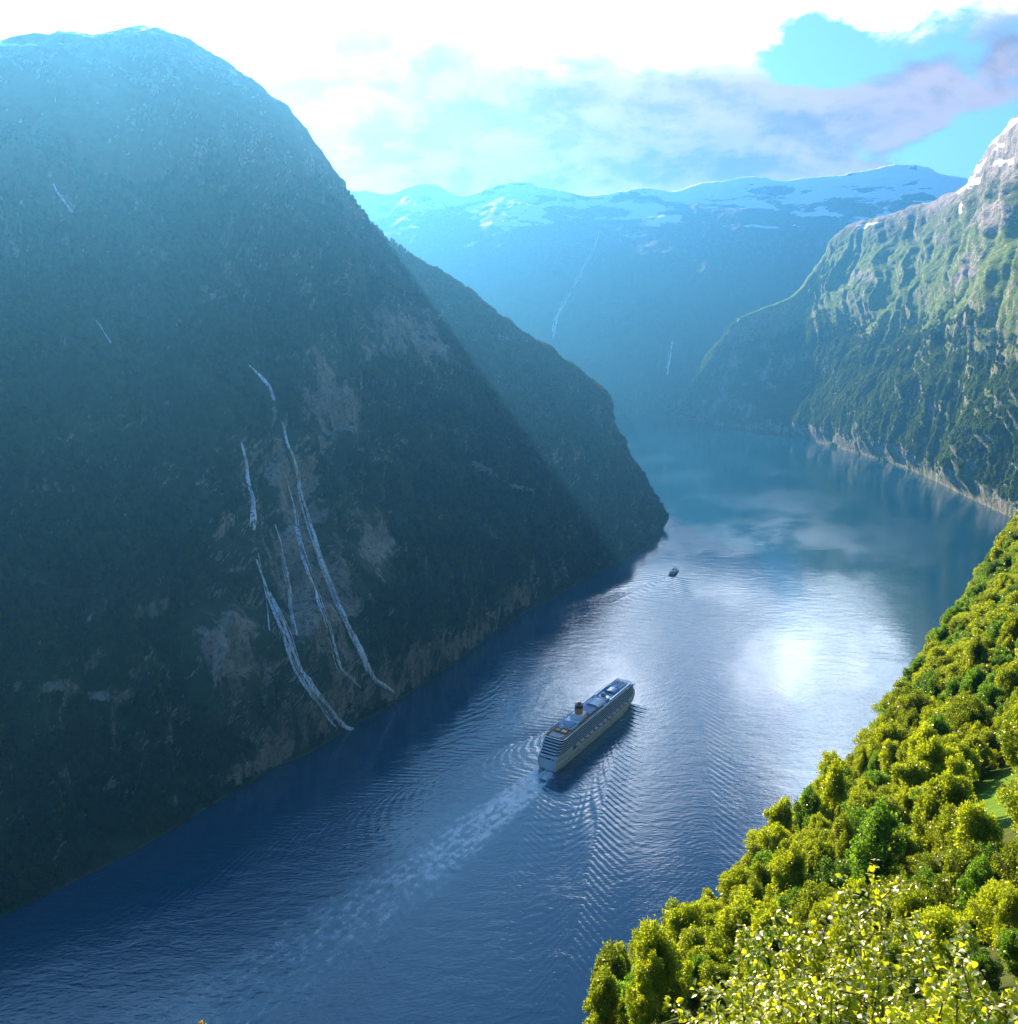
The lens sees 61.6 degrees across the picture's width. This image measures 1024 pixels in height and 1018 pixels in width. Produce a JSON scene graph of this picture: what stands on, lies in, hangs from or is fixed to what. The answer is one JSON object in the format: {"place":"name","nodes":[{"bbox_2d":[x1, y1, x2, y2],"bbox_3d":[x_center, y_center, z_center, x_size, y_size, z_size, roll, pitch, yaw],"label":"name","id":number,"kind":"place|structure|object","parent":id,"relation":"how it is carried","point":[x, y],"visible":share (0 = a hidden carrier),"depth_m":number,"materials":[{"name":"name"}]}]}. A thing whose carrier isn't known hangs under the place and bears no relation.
{"place":"outdoors","nodes":[
{"label":"outdoors","id":0,"kind":"place"},
{"bbox_2d":[0,25,668,916],"bbox_3d":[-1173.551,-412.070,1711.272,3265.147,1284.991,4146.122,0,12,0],"label":"mountain","id":1,"kind":"structure","parent":0,"point":[138,103],"depth_m":1391.41,"materials":[{"name":"stone"}]},
{"bbox_2d":[241,442,256,529],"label":"waterfall","id":2,"kind":"structure","parent":1,"relation":"on","point":[253,501],"depth_m":1243.24,"materials":[{"name":"white liquid"}]},
{"bbox_2d":[275,524,297,635],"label":"waterfall","id":3,"kind":"structure","parent":1,"relation":"on","point":[289,595],"depth_m":1197.49,"materials":[{"name":"white liquid"}]},
{"bbox_2d":[256,559,353,730],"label":"waterfall","id":4,"kind":"structure","parent":1,"relation":"on","point":[311,689],"depth_m":1129.50,"materials":[{"name":"white liquid"}]},
{"bbox_2d":[285,474,360,687],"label":"waterfall","id":5,"kind":"structure","parent":1,"relation":"on","point":[316,592],"depth_m":1205.16,"materials":[{"name":"white liquid"}]},
{"bbox_2d":[282,421,394,692],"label":"waterfall","id":6,"kind":"structure","parent":1,"relation":"on","point":[359,647],"depth_m":1265.01,"materials":[{"name":"white liquid"}]},
{"bbox_2d":[0,417,1011,1023],"bbox_3d":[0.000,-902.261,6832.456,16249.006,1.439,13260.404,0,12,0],"label":"water","id":7,"kind":"structure","parent":0,"point":[440,847],"depth_m":1040.31,"materials":[{"name":"blue liquid"}]},
{"bbox_2d":[538,678,634,771],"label":"cruise ship","id":8,"kind":"object","parent":7,"relation":"on","point":[574,733],"visible":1,"depth_m":1144.22,"materials":[{"name":"white metal"}]},
{"bbox_2d":[0,0,1017,195],"label":"sky","id":9,"kind":"structure","parent":0,"point":[460,97],"materials":[{"name":"white"}]},
{"bbox_2d":[350,164,968,416],"bbox_3d":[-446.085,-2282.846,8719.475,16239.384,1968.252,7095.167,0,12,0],"label":"mountain","id":10,"kind":"structure","parent":0,"point":[692,272],"depth_m":6566.73,"materials":[{"name":"blue stone"}]},
{"bbox_2d":[552,232,598,338],"bbox_3d":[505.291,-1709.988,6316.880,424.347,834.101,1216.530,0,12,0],"label":"waterfall","id":11,"kind":"structure","parent":10,"relation":"on","point":[560,310],"depth_m":5957.58,"materials":[{"name":"white liquid"}]},
{"bbox_2d":[651,744,1017,1023],"bbox_3d":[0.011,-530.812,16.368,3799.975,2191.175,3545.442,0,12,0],"label":"hill","id":12,"kind":"structure","parent":0,"point":[988,783],"depth_m":100.51,"materials":[{"name":"green plant"}]},
{"bbox_2d":[587,963,629,1023],"label":"birch tree","id":13,"kind":"object","parent":12,"relation":"on","point":[603,985],"visible":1,"depth_m":70.29,"materials":[{"name":"green plant"}]},
{"bbox_2d":[590,939,627,983],"label":"birch tree","id":14,"kind":"object","parent":12,"relation":"on","point":[609,956],"visible":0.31,"depth_m":92.39,"materials":[{"name":"green plant"}]},
{"bbox_2d":[591,979,630,1023],"label":"broadleaf tree","id":15,"kind":"object","parent":12,"relation":"on","point":[623,1008],"visible":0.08,"depth_m":80.33,"materials":[{"name":"green plant"}]},
{"bbox_2d":[614,939,632,979],"label":"birch tree","id":16,"kind":"object","parent":12,"relation":"on","point":[622,951],"visible":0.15,"depth_m":100.26,"materials":[{"name":"green plant"}]},
{"bbox_2d":[626,926,641,962],"label":"birch tree","id":17,"kind":"object","parent":12,"relation":"on","point":[631,945],"visible":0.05,"depth_m":113.58,"materials":[{"name":"green plant"}]},
{"bbox_2d":[620,958,659,1023],"label":"broadleaf tree","id":18,"kind":"object","parent":12,"relation":"on","point":[629,977],"visible":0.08,"depth_m":73.07,"materials":[{"name":"green plant"}]},
{"bbox_2d":[624,948,665,1023],"label":"birch tree","id":19,"kind":"object","parent":12,"relation":"on","point":[649,992],"visible":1,"depth_m":66.70,"materials":[{"name":"green plant"}]},
{"bbox_2d":[632,914,694,1017],"label":"birch tree","id":20,"kind":"object","parent":12,"relation":"on","point":[652,936],"visible":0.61,"depth_m":68.35,"materials":[{"name":"green plant"}]},
{"bbox_2d":[660,896,705,930],"label":"birch tree","id":21,"kind":"object","parent":12,"relation":"on","point":[674,904],"visible":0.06,"depth_m":103.75,"materials":[{"name":"green plant"}]},
{"bbox_2d":[663,900,705,943],"label":"birch tree","id":22,"kind":"object","parent":12,"relation":"on","point":[687,915],"visible":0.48,"depth_m":98.85,"materials":[{"name":"green plant"}]},
{"bbox_2d":[678,921,708,980],"label":"birch tree","id":23,"kind":"object","parent":12,"relation":"on","point":[692,935],"visible":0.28,"depth_m":87.54,"materials":[{"name":"green plant"}]},
{"bbox_2d":[677,952,711,1015],"label":"broadleaf tree","id":24,"kind":"object","parent":12,"relation":"on","point":[693,1002],"visible":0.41,"depth_m":73.57,"materials":[{"name":"green plant"}]},
{"bbox_2d":[683,944,729,979],"label":"birch tree","id":25,"kind":"object","parent":12,"relation":"on","point":[716,956],"visible":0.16,"depth_m":78.93,"materials":[{"name":"green plant"}]},
{"bbox_2d":[695,895,723,911],"label":"birch tree","id":26,"kind":"object","parent":12,"relation":"on","point":[703,900],"visible":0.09,"depth_m":117.10,"materials":[{"name":"green plant"}]},
{"bbox_2d":[702,910,719,928],"label":"birch tree","id":27,"kind":"object","parent":12,"relation":"on","point":[710,920],"visible":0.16,"depth_m":102.01,"materials":[{"name":"green plant"}]},
{"bbox_2d":[690,958,740,1014],"label":"birch tree","id":28,"kind":"object","parent":12,"relation":"on","point":[711,972],"visible":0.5,"depth_m":67.58,"materials":[{"name":"green plant"}]},
{"bbox_2d":[662,924,783,1023],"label":"leafy shrub","id":29,"kind":"object","parent":12,"relation":"on","point":[728,996],"visible":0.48,"depth_m":4.99,"materials":[{"name":"green plant"}]},
{"bbox_2d":[705,895,763,970],"label":"birch tree","id":30,"kind":"object","parent":12,"relation":"on","point":[726,930],"visible":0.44,"depth_m":83.19,"materials":[{"name":"green plant"}]},
{"bbox_2d":[716,863,753,908],"label":"birch tree","id":31,"kind":"object","parent":12,"relation":"on","point":[738,875],"visible":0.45,"depth_m":116.41,"materials":[{"name":"green plant"}]},
{"bbox_2d":[714,885,764,950],"label":"birch tree","id":32,"kind":"object","parent":12,"relation":"on","point":[747,897],"visible":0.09,"depth_m":89.92,"materials":[{"name":"green plant"}]},
{"bbox_2d":[728,930,751,989],"label":"broadleaf tree","id":33,"kind":"object","parent":12,"relation":"on","point":[732,960],"visible":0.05,"depth_m":78.95,"materials":[{"name":"green plant"}]},
{"bbox_2d":[733,874,764,902],"label":"birch tree","id":34,"kind":"object","parent":12,"relation":"on","point":[754,886],"visible":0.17,"depth_m":95.09,"materials":[{"name":"green plant"}]},
{"bbox_2d":[664,968,839,1023],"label":"leafy shrub","id":35,"kind":"object","parent":12,"relation":"on","point":[748,994],"visible":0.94,"depth_m":4.29,"materials":[{"name":"green plant"}]},
{"bbox_2d":[742,839,766,869],"label":"birch tree","id":36,"kind":"object","parent":12,"relation":"on","point":[753,847],"visible":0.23,"depth_m":121.80,"materials":[{"name":"green plant"}]},
{"bbox_2d":[739,828,772,868],"label":"birch tree","id":37,"kind":"object","parent":12,"relation":"on","point":[752,833],"visible":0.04,"depth_m":131.84,"materials":[{"name":"green plant"}]},
{"bbox_2d":[744,848,773,873],"label":"broadleaf tree","id":38,"kind":"object","parent":12,"relation":"on","point":[762,857],"visible":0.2,"depth_m":117.78,"materials":[{"name":"green plant"}]},
{"bbox_2d":[746,860,774,904],"label":"birch tree","id":39,"kind":"object","parent":12,"relation":"on","point":[762,874],"visible":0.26,"depth_m":99.64,"materials":[{"name":"green plant"}]},
{"bbox_2d":[734,898,788,988],"label":"birch tree","id":40,"kind":"object","parent":12,"relation":"on","point":[762,920],"visible":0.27,"depth_m":69.03,"materials":[{"name":"green plant"}]},
{"bbox_2d":[753,821,792,853],"label":"birch tree","id":41,"kind":"object","parent":12,"relation":"on","point":[775,834],"visible":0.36,"depth_m":125.86,"materials":[{"name":"green plant"}]},
{"bbox_2d":[687,909,862,1023],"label":"leafy shrub","id":42,"kind":"object","parent":12,"relation":"on","point":[788,960],"visible":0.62,"depth_m":4.86,"materials":[{"name":"green plant"}]},
{"bbox_2d":[746,923,804,983],"label":"broadleaf tree","id":43,"kind":"object","parent":12,"relation":"on","point":[774,946],"visible":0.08,"depth_m":49.73,"materials":[{"name":"green plant"}]},
{"bbox_2d":[762,794,794,834],"label":"birch tree","id":44,"kind":"object","parent":12,"relation":"on","point":[781,811],"visible":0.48,"depth_m":132.25,"materials":[{"name":"green plant"}]},
{"bbox_2d":[761,839,810,908],"label":"birch tree","id":45,"kind":"object","parent":12,"relation":"on","point":[793,867],"visible":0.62,"depth_m":91.84,"materials":[{"name":"green plant"}]},
{"bbox_2d":[774,885,810,943],"label":"broadleaf tree","id":46,"kind":"object","parent":12,"relation":"on","point":[783,902],"visible":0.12,"depth_m":80.53,"materials":[{"name":"green plant"}]},
{"bbox_2d":[779,829,806,853],"label":"birch tree","id":47,"kind":"object","parent":12,"relation":"on","point":[785,840],"visible":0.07,"depth_m":120.71,"materials":[{"name":"green plant"}]},
{"bbox_2d":[780,830,816,853],"label":"birch tree","id":48,"kind":"object","parent":12,"relation":"on","point":[803,839],"visible":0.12,"depth_m":114.33,"materials":[{"name":"green plant"}]},
{"bbox_2d":[793,783,821,834],"label":"broadleaf tree","id":49,"kind":"object","parent":12,"relation":"on","point":[807,805],"visible":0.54,"depth_m":126.60,"materials":[{"name":"green plant"}]},
{"bbox_2d":[787,879,839,948],"label":"birch tree","id":50,"kind":"object","parent":12,"relation":"on","point":[808,897],"visible":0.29,"depth_m":76.33,"materials":[{"name":"green plant"}]},
{"bbox_2d":[805,771,826,796],"label":"birch tree","id":51,"kind":"object","parent":12,"relation":"on","point":[815,784],"visible":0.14,"depth_m":148.59,"materials":[{"name":"green plant"}]},
{"bbox_2d":[803,811,831,831],"label":"birch tree","id":52,"kind":"object","parent":12,"relation":"on","point":[817,821],"visible":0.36,"depth_m":119.98,"materials":[{"name":"green plant"}]},
{"bbox_2d":[803,827,836,849],"label":"birch tree","id":53,"kind":"object","parent":12,"relation":"on","point":[823,833],"visible":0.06,"depth_m":102.66,"materials":[{"name":"green plant"}]},
{"bbox_2d":[802,837,839,879],"label":"birch tree","id":54,"kind":"object","parent":12,"relation":"on","point":[815,849],"visible":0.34,"depth_m":97.38,"materials":[{"name":"green plant"}]},
{"bbox_2d":[803,901,842,960],"label":"birch tree","id":55,"kind":"object","parent":12,"relation":"on","point":[819,909],"visible":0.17,"depth_m":67.41,"materials":[{"name":"green plant"}]},
{"bbox_2d":[807,855,852,890],"label":"broadleaf tree","id":56,"kind":"object","parent":12,"relation":"on","point":[831,879],"visible":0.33,"depth_m":90.45,"materials":[{"name":"green plant"}]},
{"bbox_2d":[819,756,847,828],"label":"birch tree","id":57,"kind":"object","parent":12,"relation":"on","point":[834,792],"visible":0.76,"depth_m":124.22,"materials":[{"name":"green plant"}]},
{"bbox_2d":[816,748,854,780],"label":"birch tree","id":58,"kind":"object","parent":12,"relation":"on","point":[827,759],"visible":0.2,"depth_m":156.57,"materials":[{"name":"green plant"}]},
{"bbox_2d":[807,887,867,937],"label":"birch tree","id":59,"kind":"object","parent":12,"relation":"on","point":[828,899],"visible":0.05,"depth_m":70.59,"materials":[{"name":"green plant"}]},
{"bbox_2d":[764,893,918,1023],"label":"leafy shrub","id":60,"kind":"object","parent":12,"relation":"on","point":[872,993],"visible":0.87,"depth_m":4.26,"materials":[{"name":"green plant"}]},
{"bbox_2d":[827,811,857,860],"label":"birch tree","id":61,"kind":"object","parent":12,"relation":"on","point":[843,832],"visible":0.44,"depth_m":98.37,"materials":[{"name":"green plant"}]},
{"bbox_2d":[831,804,866,835],"label":"broadleaf tree","id":62,"kind":"object","parent":12,"relation":"on","point":[855,814],"visible":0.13,"depth_m":105.02,"materials":[{"name":"green plant"}]},
{"bbox_2d":[753,858,947,1023],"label":"leafy shrub","id":63,"kind":"object","parent":12,"relation":"on","point":[815,955],"visible":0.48,"depth_m":4.97,"materials":[{"name":"green plant"}]},
{"bbox_2d":[825,904,876,958],"label":"birch tree","id":64,"kind":"object","parent":12,"relation":"on","point":[834,932],"visible":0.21,"depth_m":60.68,"materials":[{"name":"green plant"}]},
{"bbox_2d":[845,780,870,806],"label":"birch tree","id":65,"kind":"object","parent":12,"relation":"on","point":[859,787],"visible":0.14,"depth_m":114.03,"materials":[{"name":"green plant"}]},
{"bbox_2d":[840,876,879,906],"label":"birch tree","id":66,"kind":"object","parent":12,"relation":"on","point":[860,883],"visible":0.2,"depth_m":80.03,"materials":[{"name":"green plant"}]},
{"bbox_2d":[845,775,877,800],"label":"birch tree","id":67,"kind":"object","parent":12,"relation":"on","point":[869,786],"visible":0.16,"depth_m":121.82,"materials":[{"name":"green plant"}]},
{"bbox_2d":[853,743,871,779],"label":"birch tree","id":68,"kind":"object","parent":12,"relation":"on","point":[861,760],"visible":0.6,"depth_m":153.74,"materials":[{"name":"green plant"}]},
{"bbox_2d":[718,516,1017,1005],"label":"birch tree","id":69,"kind":"object","parent":12,"relation":"on","point":[955,651],"visible":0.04,"depth_m":200.25,"materials":[{"name":"green plant"}]},
{"bbox_2d":[852,769,893,788],"label":"broadleaf tree","id":70,"kind":"object","parent":12,"relation":"on","point":[879,779],"visible":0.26,"depth_m":129.34,"materials":[{"name":"green plant"}]},
{"bbox_2d":[867,749,885,773],"label":"broadleaf tree","id":71,"kind":"object","parent":12,"relation":"on","point":[874,763],"visible":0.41,"depth_m":146.19,"materials":[{"name":"green plant"}]},
{"bbox_2d":[848,796,906,890],"label":"broadleaf tree","id":72,"kind":"object","parent":12,"relation":"on","point":[873,838],"visible":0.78,"depth_m":84.87,"materials":[{"name":"green plant"}]},
{"bbox_2d":[850,788,908,827],"label":"birch tree","id":73,"kind":"object","parent":12,"relation":"on","point":[867,800],"visible":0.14,"depth_m":106.96,"materials":[{"name":"green plant"}]},
{"bbox_2d":[747,523,1017,980],"label":"broadleaf tree","id":74,"kind":"object","parent":12,"relation":"on","point":[1002,598],"depth_m":222.09,"materials":[{"name":"green plant"}]},
{"bbox_2d":[753,511,1017,1020],"label":"broadleaf tree","id":75,"kind":"object","parent":12,"relation":"on","point":[943,633],"visible":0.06,"depth_m":226.63,"materials":[{"name":"green plant"}]},
{"bbox_2d":[865,717,907,758],"label":"birch tree","id":76,"kind":"object","parent":12,"relation":"on","point":[887,730],"visible":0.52,"depth_m":147.63,"materials":[{"name":"green plant"}]},
{"bbox_2d":[874,707,898,749],"label":"birch tree","id":77,"kind":"object","parent":12,"relation":"on","point":[888,714],"visible":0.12,"depth_m":166.04,"materials":[{"name":"green plant"}]},
{"bbox_2d":[878,738,902,786],"label":"birch tree","id":78,"kind":"object","parent":12,"relation":"on","point":[890,751],"visible":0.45,"depth_m":134.10,"materials":[{"name":"green plant"}]},
{"bbox_2d":[870,872,912,911],"label":"birch tree","id":79,"kind":"object","parent":12,"relation":"on","point":[886,882],"visible":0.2,"depth_m":81.52,"materials":[{"name":"green plant"}]},
{"bbox_2d":[880,828,920,875],"label":"birch tree","id":80,"kind":"object","parent":12,"relation":"on","point":[912,843],"visible":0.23,"depth_m":88.92,"materials":[{"name":"green plant"}]},
{"bbox_2d":[895,738,908,763],"label":"birch tree","id":81,"kind":"object","parent":12,"relation":"on","point":[901,753],"visible":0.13,"depth_m":130.56,"materials":[{"name":"green plant"}]},
{"bbox_2d":[893,786,914,830],"label":"birch tree","id":82,"kind":"object","parent":12,"relation":"on","point":[905,799],"visible":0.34,"depth_m":109.08,"materials":[{"name":"green plant"}]},
{"bbox_2d":[879,873,935,930],"label":"birch tree","id":83,"kind":"object","parent":12,"relation":"on","point":[923,885],"visible":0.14,"depth_m":70.10,"materials":[{"name":"green plant"}]},
{"bbox_2d":[889,758,932,815],"label":"birch tree","id":84,"kind":"object","parent":12,"relation":"on","point":[915,773],"visible":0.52,"depth_m":114.60,"materials":[{"name":"green plant"}]},
{"bbox_2d":[901,707,920,744],"label":"birch tree","id":85,"kind":"object","parent":12,"relation":"on","point":[912,719],"visible":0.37,"depth_m":145.48,"materials":[{"name":"green plant"}]},
{"bbox_2d":[808,922,1017,1023],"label":"leafy shrub","id":86,"kind":"object","parent":12,"relation":"on","point":[945,1007],"visible":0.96,"depth_m":3.82,"materials":[{"name":"green plant"}]},
{"bbox_2d":[889,887,939,946],"label":"birch tree","id":87,"kind":"object","parent":12,"relation":"on","point":[909,903],"visible":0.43,"depth_m":66.30,"materials":[{"name":"green plant"}]},
{"bbox_2d":[894,687,935,733],"label":"birch tree","id":88,"kind":"object","parent":12,"relation":"on","point":[918,701],"visible":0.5,"depth_m":159.00,"materials":[{"name":"green plant"}]},
{"bbox_2d":[897,849,943,879],"label":"birch tree","id":89,"kind":"object","parent":12,"relation":"on","point":[915,861],"visible":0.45,"depth_m":85.82,"materials":[{"name":"green plant"}]},
{"bbox_2d":[824,913,1017,1023],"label":"leafy shrub","id":90,"kind":"object","parent":12,"relation":"on","point":[905,960],"visible":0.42,"depth_m":4.54,"materials":[{"name":"green plant"}]},
{"bbox_2d":[906,720,937,762],"label":"birch tree","id":91,"kind":"object","parent":12,"relation":"on","point":[926,729],"visible":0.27,"depth_m":125.76,"materials":[{"name":"green plant"}]},
{"bbox_2d":[900,864,949,909],"label":"broadleaf tree","id":92,"kind":"object","parent":12,"relation":"on","point":[926,872],"visible":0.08,"depth_m":74.78,"materials":[{"name":"green plant"}]},
{"bbox_2d":[908,705,948,736],"label":"birch tree","id":93,"kind":"object","parent":12,"relation":"on","point":[926,713],"visible":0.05,"depth_m":138.89,"materials":[{"name":"green plant"}]},
{"bbox_2d":[912,735,952,781],"label":"birch tree","id":94,"kind":"object","parent":12,"relation":"on","point":[932,753],"visible":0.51,"depth_m":115.79,"materials":[{"name":"green plant"}]},
{"bbox_2d":[922,672,942,700],"label":"broadleaf tree","id":95,"kind":"object","parent":12,"relation":"on","point":[932,689],"visible":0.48,"depth_m":174.90,"materials":[{"name":"green plant"}]},
{"bbox_2d":[860,515,1017,1004],"label":"birch tree","id":96,"kind":"object","parent":12,"relation":"on","point":[998,582],"visible":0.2,"depth_m":206.07,"materials":[{"name":"green plant"}]},
{"bbox_2d":[928,713,951,734],"label":"broadleaf tree","id":97,"kind":"object","parent":12,"relation":"on","point":[941,725],"visible":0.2,"depth_m":130.28,"materials":[{"name":"green plant"}]},
{"bbox_2d":[904,903,979,990],"label":"birch tree","id":98,"kind":"object","parent":12,"relation":"on","point":[944,923],"visible":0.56,"depth_m":49.93,"materials":[{"name":"green plant"}]},
{"bbox_2d":[924,801,959,859],"label":"birch tree","id":99,"kind":"object","parent":12,"relation":"on","point":[943,824],"visible":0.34,"depth_m":89.96,"materials":[{"name":"green plant"}]},
{"bbox_2d":[910,770,977,854],"label":"birch tree","id":100,"kind":"object","parent":12,"relation":"on","point":[956,790],"visible":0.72,"depth_m":93.71,"materials":[{"name":"green plant"}]},
{"bbox_2d":[937,676,959,704],"label":"broadleaf tree","id":101,"kind":"object","parent":12,"relation":"on","point":[953,688],"visible":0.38,"depth_m":156.72,"materials":[{"name":"green plant"}]},
{"bbox_2d":[935,734,961,762],"label":"birch tree","id":102,"kind":"object","parent":12,"relation":"on","point":[949,739],"visible":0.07,"depth_m":121.05,"materials":[{"name":"green plant"}]},
{"bbox_2d":[936,661,967,689],"label":"birch tree","id":103,"kind":"object","parent":12,"relation":"on","point":[951,670],"visible":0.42,"depth_m":172.77,"materials":[{"name":"green plant"}]},
{"bbox_2d":[902,551,1014,992],"label":"broadleaf tree","id":104,"kind":"object","parent":12,"relation":"on","point":[987,964],"visible":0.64,"depth_m":46.18,"materials":[{"name":"green plant"}]},
{"bbox_2d":[930,839,988,913],"label":"birch tree","id":105,"kind":"object","parent":12,"relation":"on","point":[951,874],"visible":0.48,"depth_m":69.97,"materials":[{"name":"green plant"}]},
{"bbox_2d":[941,749,978,796],"label":"birch tree","id":106,"kind":"object","parent":12,"relation":"on","point":[957,766],"visible":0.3,"depth_m":100.37,"materials":[{"name":"green plant"}]},
{"bbox_2d":[902,917,1017,1023],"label":"leafy shrub","id":107,"kind":"object","parent":12,"relation":"on","point":[1009,1016],"visible":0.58,"depth_m":4.22,"materials":[{"name":"green plant"}]},
{"bbox_2d":[944,741,983,789],"label":"birch tree","id":108,"kind":"object","parent":12,"relation":"on","point":[972,756],"visible":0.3,"depth_m":115.51,"materials":[{"name":"green plant"}]},
{"bbox_2d":[944,694,993,734],"label":"birch tree","id":109,"kind":"object","parent":12,"relation":"on","point":[962,712],"visible":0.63,"depth_m":131.32,"materials":[{"name":"green plant"}]},
{"bbox_2d":[937,813,1004,863],"label":"birch tree","id":110,"kind":"object","parent":12,"relation":"on","point":[949,839],"visible":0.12,"depth_m":86.29,"materials":[{"name":"green plant"}]},
{"bbox_2d":[958,665,986,694],"label":"broadleaf tree","id":111,"kind":"object","parent":12,"relation":"on","point":[973,680],"visible":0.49,"depth_m":153.35,"materials":[{"name":"green plant"}]},
{"bbox_2d":[955,853,994,942],"label":"broadleaf tree","id":112,"kind":"object","parent":12,"relation":"on","point":[978,873],"visible":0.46,"depth_m":64.88,"materials":[{"name":"green plant"}]},
{"bbox_2d":[963,720,988,742],"label":"birch tree","id":113,"kind":"object","parent":12,"relation":"on","point":[972,729],"visible":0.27,"depth_m":127.67,"materials":[{"name":"green plant"}]},
{"bbox_2d":[965,633,993,671],"label":"birch tree","id":114,"kind":"object","parent":12,"relation":"on","point":[977,653],"visible":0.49,"depth_m":168.86,"materials":[{"name":"green plant"}]},
{"bbox_2d":[953,799,1006,868],"label":"birch tree","id":115,"kind":"object","parent":12,"relation":"on","point":[973,823],"visible":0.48,"depth_m":76.40,"materials":[{"name":"green plant"}]},
{"bbox_2d":[962,734,1000,776],"label":"birch tree","id":116,"kind":"object","parent":12,"relation":"on","point":[973,741],"visible":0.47,"depth_m":120.84,"materials":[{"name":"green plant"}]},
{"bbox_2d":[973,682,1005,712],"label":"broadleaf tree","id":117,"kind":"object","parent":12,"relation":"on","point":[989,692],"visible":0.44,"depth_m":142.63,"materials":[{"name":"green plant"}]},
{"bbox_2d":[962,877,1017,950],"label":"birch tree","id":118,"kind":"object","parent":12,"relation":"on","point":[989,897],"visible":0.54,"depth_m":60.29,"materials":[{"name":"green plant"}]},
{"bbox_2d":[975,840,1006,883],"label":"broadleaf tree","id":119,"kind":"object","parent":12,"relation":"on","point":[988,847],"visible":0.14,"depth_m":73.70,"materials":[{"name":"green plant"}]},
{"bbox_2d":[978,727,1004,763],"label":"birch tree","id":120,"kind":"object","parent":12,"relation":"on","point":[986,735],"visible":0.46,"depth_m":123.67,"materials":[{"name":"green plant"}]},
{"bbox_2d":[989,644,1011,664],"label":"broadleaf tree","id":121,"kind":"object","parent":12,"relation":"on","point":[999,650],"visible":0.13,"depth_m":168.71,"materials":[{"name":"green plant"}]},
{"bbox_2d":[988,836,1017,890],"label":"birch tree","id":122,"kind":"object","parent":12,"relation":"on","point":[1006,868],"visible":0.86,"depth_m":69.50,"materials":[{"name":"green plant"}]},
{"bbox_2d":[993,696,1012,723],"label":"broadleaf tree","id":123,"kind":"object","parent":12,"relation":"on","point":[1000,701],"visible":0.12,"depth_m":135.04,"materials":[{"name":"green plant"}]},
{"bbox_2d":[991,653,1016,667],"label":"broadleaf tree","id":124,"kind":"object","parent":12,"relation":"on","point":[1002,659],"visible":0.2,"depth_m":164.69,"materials":[{"name":"green plant"}]},
{"bbox_2d":[993,634,1014,654],"label":"birch tree","id":125,"kind":"object","parent":12,"relation":"on","point":[1008,642],"visible":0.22,"depth_m":170.55,"materials":[{"name":"green plant"}]},
{"bbox_2d":[991,884,1017,958],"label":"birch tree","id":126,"kind":"object","parent":12,"relation":"on","point":[1007,914],"visible":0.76,"depth_m":57.16,"materials":[{"name":"green plant"}]},
{"bbox_2d":[994,660,1017,699],"label":"birch tree","id":127,"kind":"object","parent":12,"relation":"on","point":[1007,677],"visible":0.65,"depth_m":143.98,"materials":[{"name":"green plant"}]},
{"bbox_2d":[995,766,1017,832],"label":"birch tree","id":128,"kind":"object","parent":12,"relation":"on","point":[1011,800],"visible":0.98,"depth_m":83.09,"materials":[{"name":"green plant"}]},
{"bbox_2d":[997,928,1017,977],"label":"broadleaf tree","id":129,"kind":"object","parent":12,"relation":"on","point":[1008,944],"visible":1,"depth_m":50.61,"materials":[{"name":"green plant"}]},
{"bbox_2d":[997,611,1017,649],"label":"birch tree","id":130,"kind":"object","parent":12,"relation":"on","point":[1010,626],"visible":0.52,"depth_m":175.18,"materials":[{"name":"green plant"}]},
{"bbox_2d":[998,700,1017,768],"label":"birch tree","id":131,"kind":"object","parent":12,"relation":"on","point":[1009,744],"visible":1,"depth_m":113.96,"materials":[{"name":"green plant"}]},
{"bbox_2d":[1002,687,1017,720],"label":"birch tree","id":132,"kind":"object","parent":12,"relation":"on","point":[1008,702],"visible":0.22,"depth_m":126.18,"materials":[{"name":"green plant"}]},
{"bbox_2d":[663,116,1017,517],"bbox_3d":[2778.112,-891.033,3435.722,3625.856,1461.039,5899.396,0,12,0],"label":"mountain","id":133,"kind":"structure","parent":0,"point":[918,260],"depth_m":3961.33,"materials":[{"name":"stone"}]},
{"bbox_2d":[866,942,922,999],"label":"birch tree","id":134,"kind":"object","parent":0,"point":[913,987],"visible":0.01,"depth_m":53.47,"materials":[{"name":"green plant"}]},
{"bbox_2d":[936,311,967,474],"bbox_3d":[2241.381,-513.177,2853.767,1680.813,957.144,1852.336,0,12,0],"label":"waterfall","id":135,"kind":"structure","parent":0,"point":[955,328],"depth_m":3227.53,"materials":[{"name":"white liquid"}]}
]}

